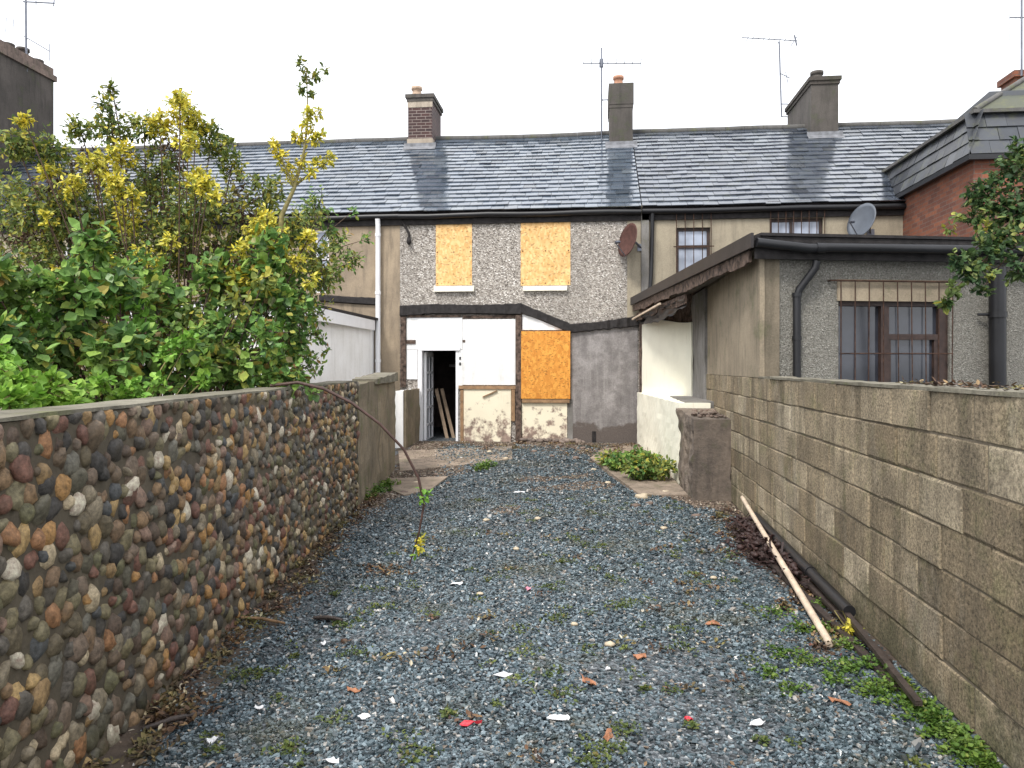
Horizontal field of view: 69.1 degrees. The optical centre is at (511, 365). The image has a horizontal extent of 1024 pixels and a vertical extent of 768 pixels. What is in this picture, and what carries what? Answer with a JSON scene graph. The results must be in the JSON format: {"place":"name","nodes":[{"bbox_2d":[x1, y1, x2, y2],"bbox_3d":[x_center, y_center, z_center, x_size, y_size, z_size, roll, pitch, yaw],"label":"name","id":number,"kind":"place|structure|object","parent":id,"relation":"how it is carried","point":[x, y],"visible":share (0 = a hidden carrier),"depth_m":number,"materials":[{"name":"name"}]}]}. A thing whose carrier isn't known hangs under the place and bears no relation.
{"place":"outdoors","nodes":[
{"label":"outdoors","id":0,"kind":"place"},
{"bbox_2d":[99,502,398,767],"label":"earth edge","id":1,"kind":"object","parent":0,"point":[116,750],"visible":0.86,"depth_m":4.12,"materials":[{"name":"soil"}]},
{"bbox_2d":[390,476,447,495],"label":"concrete path","id":2,"kind":"structure","parent":0,"point":[409,484],"depth_m":10.44,"materials":[{"name":"beige concrete"}]},
{"bbox_2d":[398,446,511,471],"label":"doorway path","id":3,"kind":"structure","parent":0,"point":[417,463],"depth_m":12.82,"materials":[{"name":"concrete"}]},
{"bbox_2d":[0,0,1023,147],"label":"sky","id":4,"kind":"structure","parent":0,"point":[493,67],"materials":[{"name":"white"}]},
{"bbox_2d":[391,441,743,513],"bbox_3d":[0.350,1.621,11.828,5.440,0.162,6.400,0,0,6],"label":"soil strip","id":5,"kind":"object","parent":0,"point":[397,456],"visible":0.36,"depth_m":13.71,"materials":[{"name":"brown soil"}]},
{"bbox_2d":[132,427,1008,767],"bbox_3d":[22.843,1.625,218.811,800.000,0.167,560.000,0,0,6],"label":"ground","id":6,"kind":"structure","parent":0,"point":[651,663],"depth_m":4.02,"materials":[{"name":"grey gravel"}]},
{"bbox_2d":[0,39,56,172],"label":"terraced house","id":7,"kind":"structure","parent":6,"relation":"on","point":[27,80],"depth_m":19.54,"materials":[{"name":"stone"}]},
{"bbox_2d":[5,0,54,60],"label":"tv aerial","id":8,"kind":"object","parent":7,"relation":"attached to","point":[35,2],"visible":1,"depth_m":19.61,"materials":[{"name":"metal"}]},
{"bbox_2d":[0,142,238,409],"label":"terraced house","id":9,"kind":"structure","parent":6,"relation":"on","point":[201,161],"depth_m":18.41,"materials":[{"name":"stone"}]},
{"bbox_2d":[0,381,359,767],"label":"pebble wall","id":10,"kind":"structure","parent":6,"relation":"on","point":[149,546],"depth_m":3.54,"materials":[{"name":"brown stone"}]},
{"bbox_2d":[270,381,432,564],"bbox_3d":[-1.296,0.906,6.106,1.322,1.566,0.165,0,0,-15],"label":"bramble cane","id":11,"kind":"object","parent":10,"relation":"on","point":[418,540],"visible":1,"depth_m":6.19,"materials":[{"name":"brown plant"}]},
{"bbox_2d":[207,736,217,744],"bbox_3d":[-1.344,1.681,3.340,0.051,0.021,0.034,0,0,-43],"label":"pale scrap","id":12,"kind":"object","parent":6,"relation":"on","point":[212,739],"visible":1,"depth_m":3.34,"materials":[{"name":"white paper"}]},
{"bbox_2d":[130,301,377,395],"bbox_3d":[-4.333,0.385,13.438,2.790,2.730,4.310,0,0,6],"label":"lean to","id":13,"kind":"object","parent":6,"relation":"on","point":[349,340],"visible":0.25,"depth_m":13.47,"materials":[{"name":"white paint"}]},
{"bbox_2d":[254,705,263,709],"bbox_3d":[-1.243,1.680,3.657,0.045,0.021,0.028,0,0,-11],"label":"pale scrap","id":14,"kind":"object","parent":6,"relation":"on","point":[259,707],"visible":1,"depth_m":3.66,"materials":[{"name":"white paper"}]},
{"bbox_2d":[241,616,284,623],"bbox_3d":[-1.641,1.665,4.883,0.358,0.028,0.029,0,0,17],"label":"stick","id":15,"kind":"object","parent":6,"relation":"on","point":[269,620],"visible":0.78,"depth_m":4.87,"materials":[{"name":"brown wood"}]},
{"bbox_2d":[162,137,429,390],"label":"brown house","id":16,"kind":"structure","parent":6,"relation":"on","point":[371,179],"depth_m":15.79,"materials":[{"name":"white concrete"}]},
{"bbox_2d":[315,229,328,292],"bbox_3d":[-3.986,-2.194,15.670,0.329,1.335,0.058,0,0,6],"label":"window","id":17,"kind":"structure","parent":16,"relation":"in","point":[321,234],"depth_m":15.66,"materials":[{"name":"white paint"}]},
{"bbox_2d":[313,615,342,620],"bbox_3d":[-1.213,1.665,4.913,0.209,0.030,0.032,0,0,13],"label":"stick","id":18,"kind":"object","parent":6,"relation":"on","point":[327,617],"visible":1,"depth_m":4.91,"materials":[{"name":"brown wood"}]},
{"bbox_2d":[323,756,338,762],"bbox_3d":[-0.772,1.681,3.172,0.075,0.019,0.039,0,0,6],"label":"pale scrap","id":19,"kind":"object","parent":6,"relation":"on","point":[332,760],"visible":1,"depth_m":3.17,"materials":[{"name":"white paper"}]},
{"bbox_2d":[347,686,361,692],"bbox_3d":[-0.818,1.682,3.866,0.074,0.020,0.061,0,0,-18],"label":"dead leaf","id":20,"kind":"object","parent":6,"relation":"on","point":[355,690],"visible":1,"depth_m":3.86,"materials":[{"name":"orange plant"}]},
{"bbox_2d":[358,713,370,719],"bbox_3d":[-0.712,1.683,3.579,0.043,0.020,0.047,0,0,37],"label":"pale scrap","id":21,"kind":"object","parent":6,"relation":"on","point":[362,716],"visible":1,"depth_m":3.57,"materials":[{"name":"white paper"}]},
{"bbox_2d":[352,372,397,504],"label":"cement wall","id":22,"kind":"structure","parent":6,"relation":"on","point":[376,392],"depth_m":10.13,"materials":[{"name":"grey concrete"}]},
{"bbox_2d":[395,388,419,447],"bbox_3d":[-2.051,1.082,14.697,0.234,1.237,1.210,0,0,6],"label":"white wall stub","id":23,"kind":"object","parent":6,"relation":"on","point":[407,414],"depth_m":14.25,"materials":[{"name":"white paint"}]},
{"bbox_2d":[364,459,499,499],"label":"grass tufts","id":24,"kind":"object","parent":6,"relation":"on","point":[383,484],"visible":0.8,"depth_m":10.39,"materials":[{"name":"green plant"}]},
{"bbox_2d":[78,440,853,767],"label":"leaf litter","id":25,"kind":"object","parent":6,"relation":"on","point":[186,706],"visible":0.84,"depth_m":4.52,"materials":[{"name":"brown plant"}]},
{"bbox_2d":[142,712,199,731],"bbox_3d":[-1.600,1.664,3.496,0.255,0.033,0.032,0,0,-39],"label":"stick","id":26,"kind":"object","parent":25,"relation":"on","point":[171,719],"visible":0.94,"depth_m":3.49,"materials":[{"name":"brown wood"}]},
{"bbox_2d":[460,720,481,725],"bbox_3d":[-0.193,1.681,3.503,0.107,0.020,0.028,0,0,-7],"label":"plastic scrap","id":27,"kind":"object","parent":6,"relation":"on","point":[466,722],"visible":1,"depth_m":3.50,"materials":[{"name":"red plastic"}]},
{"bbox_2d":[103,512,892,766],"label":"earth crumbs","id":28,"kind":"object","parent":6,"relation":"on","point":[315,578],"visible":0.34,"depth_m":4.99,"materials":[{"name":"brown soil"}]},
{"bbox_2d":[493,671,512,676],"bbox_3d":[-0.052,1.681,4.048,0.106,0.019,0.043,0,0,-16],"label":"pale scrap","id":29,"kind":"object","parent":6,"relation":"on","point":[503,674],"visible":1,"depth_m":4.04,"materials":[{"name":"white paper"}]},
{"bbox_2d":[398,75,640,442],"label":"boarded house","id":30,"kind":"structure","parent":6,"relation":"on","point":[520,281],"depth_m":15.18,"materials":[{"name":"grey stone"}]},
{"bbox_2d":[424,352,435,439],"bbox_3d":[-1.733,0.665,15.825,0.112,1.914,0.740,0,0,6],"label":"door","id":31,"kind":"structure","parent":30,"relation":"in","point":[429,396],"depth_m":15.76,"materials":[{"name":"white paint"}]},
{"bbox_2d":[435,388,448,437],"bbox_3d":[-1.497,1.077,15.972,0.430,1.172,0.059,0,0,40],"label":"board","id":32,"kind":"object","parent":30,"relation":"on","point":[441,413],"visible":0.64,"depth_m":15.97,"materials":[{"name":"wood"}]},
{"bbox_2d":[440,388,454,437],"bbox_3d":[-1.377,1.077,16.080,0.450,1.173,0.057,0,0,38],"label":"board","id":33,"kind":"object","parent":30,"relation":"on","point":[447,413],"visible":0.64,"depth_m":16.08,"materials":[{"name":"brown wood"}]},
{"bbox_2d":[583,48,641,137],"bbox_3d":[2.442,-6.650,18.191,1.408,2.253,0.560,0,0,6],"label":"tv aerial","id":34,"kind":"object","parent":30,"relation":"attached to","point":[600,63],"visible":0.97,"depth_m":18.20,"materials":[{"name":"metal"}]},
{"bbox_2d":[614,223,641,256],"bbox_3d":[2.297,-2.473,14.691,0.506,0.668,0.618,0,0,25],"label":"satellite dish","id":35,"kind":"object","parent":30,"relation":"attached to","point":[626,242],"visible":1,"depth_m":14.70,"materials":[{"name":"metal"}]},
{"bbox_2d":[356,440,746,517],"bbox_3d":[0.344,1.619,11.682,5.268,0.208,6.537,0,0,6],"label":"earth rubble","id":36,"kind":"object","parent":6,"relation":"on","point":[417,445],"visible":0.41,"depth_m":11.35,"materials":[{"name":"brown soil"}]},
{"bbox_2d":[547,714,569,719],"bbox_3d":[0.221,1.682,3.553,0.111,0.019,0.050,0,0,-15],"label":"pale scrap","id":37,"kind":"object","parent":6,"relation":"on","point":[558,717],"visible":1,"depth_m":3.55,"materials":[{"name":"white paper"}]},
{"bbox_2d":[199,496,930,767],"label":"moss patches","id":38,"kind":"object","parent":6,"relation":"on","point":[448,711],"visible":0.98,"depth_m":4.05,"materials":[{"name":"green plant"}]},
{"bbox_2d":[579,672,595,684],"bbox_3d":[0.401,1.681,3.986,0.049,0.022,0.168,0,0,-21],"label":"dead leaf","id":39,"kind":"object","parent":6,"relation":"on","point":[584,679],"visible":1,"depth_m":3.97,"materials":[{"name":"orange plant"}]},
{"bbox_2d":[602,728,613,741],"bbox_3d":[0.442,1.682,3.391,0.042,0.021,0.123,0,0,25],"label":"dead leaf","id":40,"kind":"object","parent":6,"relation":"on","point":[607,736],"visible":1,"depth_m":3.38,"materials":[{"name":"orange plant"}]},
{"bbox_2d":[604,641,615,646],"bbox_3d":[0.591,1.679,4.490,0.068,0.035,0.055,0,0,6],"label":"pale pebble","id":41,"kind":"object","parent":6,"relation":"on","point":[609,644],"visible":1,"depth_m":4.47,"materials":[{"name":"stone"}]},
{"bbox_2d":[594,444,677,480],"bbox_3d":[1.895,1.470,11.305,0.965,0.452,1.867,0,0,-11],"label":"weed clump","id":42,"kind":"object","parent":6,"relation":"on","point":[640,464],"visible":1,"depth_m":10.71,"materials":[{"name":"green plant"}]},
{"bbox_2d":[630,503,641,506],"bbox_3d":[1.490,1.682,8.925,0.132,0.065,0.098,0,0,-25],"label":"rubble stone","id":43,"kind":"object","parent":6,"relation":"on","point":[636,504],"visible":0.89,"depth_m":8.90,"materials":[{"name":"beige stone"}]},
{"bbox_2d":[633,653,645,659],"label":"dead leaf","id":44,"kind":"object","parent":6,"relation":"on","point":[639,656],"visible":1,"depth_m":4.30,"materials":[{"name":"orange plant"}]},
{"bbox_2d":[635,493,647,498],"bbox_3d":[1.649,1.667,9.481,0.164,0.096,0.142,0,0,6],"label":"rubble stone","id":45,"kind":"object","parent":6,"relation":"on","point":[643,495],"visible":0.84,"depth_m":9.43,"materials":[{"name":"beige stone"}]},
{"bbox_2d":[637,392,713,483],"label":"cream wall","id":46,"kind":"structure","parent":6,"relation":"on","point":[658,431],"depth_m":11.90,"materials":[{"name":"paint"}]},
{"bbox_2d":[676,408,731,501],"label":"broken pier","id":47,"kind":"structure","parent":6,"relation":"on","point":[704,467],"depth_m":9.30,"materials":[{"name":"concrete"}]},
{"bbox_2d":[705,620,721,625],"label":"dead leaf","id":48,"kind":"object","parent":6,"relation":"on","point":[714,622],"visible":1,"depth_m":4.85,"materials":[{"name":"orange plant"}]},
{"bbox_2d":[750,718,765,725],"bbox_3d":[1.154,1.680,3.506,0.078,0.022,0.047,0,0,-5],"label":"pale scrap","id":49,"kind":"object","parent":6,"relation":"on","point":[757,722],"visible":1,"depth_m":3.50,"materials":[{"name":"white paper"}]},
{"bbox_2d":[714,512,810,589],"bbox_3d":[2.176,1.615,6.761,0.628,0.286,2.581,0,0,6],"label":"debris heap","id":50,"kind":"object","parent":6,"relation":"on","point":[752,540],"visible":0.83,"depth_m":6.63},
{"bbox_2d":[758,536,892,662],"bbox_3d":[2.226,1.637,5.624,0.045,0.050,2.951,0,0,5],"label":"plank","id":51,"kind":"object","parent":50,"relation":"on","point":[824,599],"visible":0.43,"depth_m":5.12,"materials":[{"name":"brown wood"}]},
{"bbox_2d":[841,612,922,705],"bbox_3d":[2.071,1.607,4.283,0.035,0.050,1.453,0,0,10],"label":"plank","id":52,"kind":"object","parent":51,"relation":"on","point":[905,686],"visible":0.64,"depth_m":4.02,"materials":[{"name":"brown wood"}]},
{"bbox_2d":[754,512,855,616],"bbox_3d":[2.332,1.560,6.207,0.090,0.120,2.880,0,0,7],"label":"drainpipe","id":53,"kind":"object","parent":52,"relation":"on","point":[839,601],"visible":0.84,"depth_m":5.53,"materials":[{"name":"black plastic"}]},
{"bbox_2d":[740,496,833,646],"bbox_3d":[2.242,1.575,6.388,0.050,0.239,3.937,0,0,10],"label":"wooden pole","id":54,"kind":"object","parent":6,"relation":"on","point":[815,619],"visible":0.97,"depth_m":5.42,"materials":[{"name":"brown wood"}]},
{"bbox_2d":[633,70,955,291],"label":"tan house","id":55,"kind":"structure","parent":6,"relation":"on","point":[813,166],"depth_m":15.54,"materials":[{"name":"stone"}]},
{"bbox_2d":[673,213,713,272],"bbox_3d":[3.601,-2.440,14.796,0.790,1.247,0.220,0,0,6],"label":"window","id":56,"kind":"structure","parent":55,"relation":"in","point":[692,244],"depth_m":14.86,"materials":[{"name":"metal"}]},
{"bbox_2d":[740,33,797,116],"bbox_3d":[6.687,-7.487,19.297,1.396,2.129,0.500,0,0,6],"label":"tv aerial","id":57,"kind":"object","parent":55,"relation":"attached to","point":[780,73],"visible":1,"depth_m":19.25,"materials":[{"name":"metal"}]},
{"bbox_2d":[768,200,824,233],"bbox_3d":[5.573,-2.604,14.590,1.136,1.212,0.220,0,0,6],"label":"window","id":58,"kind":"structure","parent":55,"relation":"in","point":[814,225],"depth_m":14.64,"materials":[{"name":"metal"}]},
{"bbox_2d":[847,203,875,234],"bbox_3d":[6.642,-2.741,14.157,0.492,0.657,0.769,0,0,24],"label":"satellite dish","id":59,"kind":"object","parent":55,"relation":"attached to","point":[861,220],"visible":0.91,"depth_m":14.09,"materials":[{"name":"metal"}]},
{"bbox_2d":[630,232,1023,521],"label":"extension","id":60,"kind":"object","parent":6,"relation":"on","point":[725,328],"visible":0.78,"depth_m":7.97,"materials":[{"name":"concrete"}]},
{"bbox_2d":[827,279,956,384],"bbox_3d":[4.016,-0.200,7.922,1.423,1.400,0.169,0,0,-6],"label":"window","id":61,"kind":"structure","parent":60,"relation":"in","point":[879,341],"depth_m":7.96,"materials":[{"name":"metal"}]},
{"bbox_2d":[755,549,902,691],"bbox_3d":[2.110,1.667,5.285,0.050,0.050,2.852,0,0,4],"label":"plank","id":62,"kind":"object","parent":6,"relation":"on","point":[820,611],"visible":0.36,"depth_m":4.72,"materials":[{"name":"brown wood"}]},
{"bbox_2d":[828,696,850,705],"bbox_3d":[1.640,1.681,3.729,0.110,0.023,0.047,0,0,35],"label":"dead leaf","id":63,"kind":"object","parent":6,"relation":"on","point":[832,699],"visible":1,"depth_m":3.72,"materials":[{"name":"orange plant"}]},
{"bbox_2d":[747,596,1003,767],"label":"green weeds","id":64,"kind":"object","parent":6,"relation":"on","point":[977,753],"visible":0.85,"depth_m":3.77,"materials":[{"name":"green plant"}]},
{"bbox_2d":[759,376,1023,767],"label":"block wall","id":65,"kind":"structure","parent":6,"relation":"on","point":[892,513],"depth_m":3.96,"materials":[{"name":"concrete"}]},
{"bbox_2d":[895,376,1023,390],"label":"fallen leaves","id":66,"kind":"object","parent":65,"relation":"on","point":[977,384],"visible":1,"depth_m":3.73,"materials":[{"name":"brown plant"}]},
{"bbox_2d":[882,69,1023,236],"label":"brick building","id":67,"kind":"structure","parent":6,"relation":"on","point":[935,175],"depth_m":12.38,"materials":[{"name":"brick"}]},
{"bbox_2d":[1009,0,1023,75],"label":"tv aerial","id":68,"kind":"object","parent":67,"relation":"attached to","point":[1021,17],"visible":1,"depth_m":13.59,"materials":[{"name":"metal"}]},
{"bbox_2d":[933,135,1023,314],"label":"climbing shrub","id":69,"kind":"object","parent":6,"relation":"on","point":[993,241],"visible":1,"depth_m":6.18,"materials":[{"name":"green plant"}]},
{"bbox_2d":[590,444,687,497],"bbox_3d":[1.861,1.633,12.030,1.087,0.235,4.872,0,0,2],"label":"concrete apron","id":70,"kind":"object","parent":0,"point":[655,487],"visible":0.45,"depth_m":10.37,"materials":[{"name":"beige concrete"}]},
{"bbox_2d":[691,513,905,668],"bbox_3d":[2.137,1.690,6.262,0.650,0.001,4.500,0,0,6],"label":"earth margin","id":71,"kind":"object","parent":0,"point":[887,651],"visible":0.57,"depth_m":5.53,"materials":[{"name":"soil"}]},
{"bbox_2d":[834,610,864,635],"bbox_3d":[2.104,1.635,4.653,0.168,0.197,0.126,0,0,6],"label":"yellow flower","id":72,"kind":"object","parent":71,"relation":"on","point":[848,627],"visible":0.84,"depth_m":4.65,"materials":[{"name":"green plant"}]},
{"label":"garden soil","id":73,"kind":"structure","parent":0,"visible":0},
{"bbox_2d":[0,329,214,409],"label":"lime creeper","id":74,"kind":"object","parent":73,"relation":"on","point":[19,389],"visible":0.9,"depth_m":3.97,"materials":[{"name":"green plant"}]},
{"bbox_2d":[0,213,325,401],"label":"bramble thicket","id":75,"kind":"object","parent":73,"relation":"on","point":[58,330],"visible":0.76,"depth_m":5.56,"materials":[{"name":"green plant"}]},
{"bbox_2d":[0,76,351,396],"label":"yellow shrub","id":76,"kind":"object","parent":73,"relation":"on","point":[74,191],"visible":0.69,"depth_m":7.10,"materials":[{"name":"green plant"}]},
{"bbox_2d":[267,54,337,342],"bbox_3d":[-1.972,-0.606,7.001,0.646,4.613,0.277,0,0,-17],"label":"tall shoot","id":77,"kind":"object","parent":73,"relation":"on","point":[293,181],"visible":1,"depth_m":6.99,"materials":[{"name":"yellow plant"}]},
{"bbox_2d":[235,184,373,381],"bbox_3d":[-2.171,-0.889,7.839,0.738,2.165,1.912,0,0,14],"label":"leafy shrub","id":78,"kind":"object","parent":73,"relation":"in","point":[328,233],"visible":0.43,"depth_m":8.20,"materials":[{"name":"green plant"}]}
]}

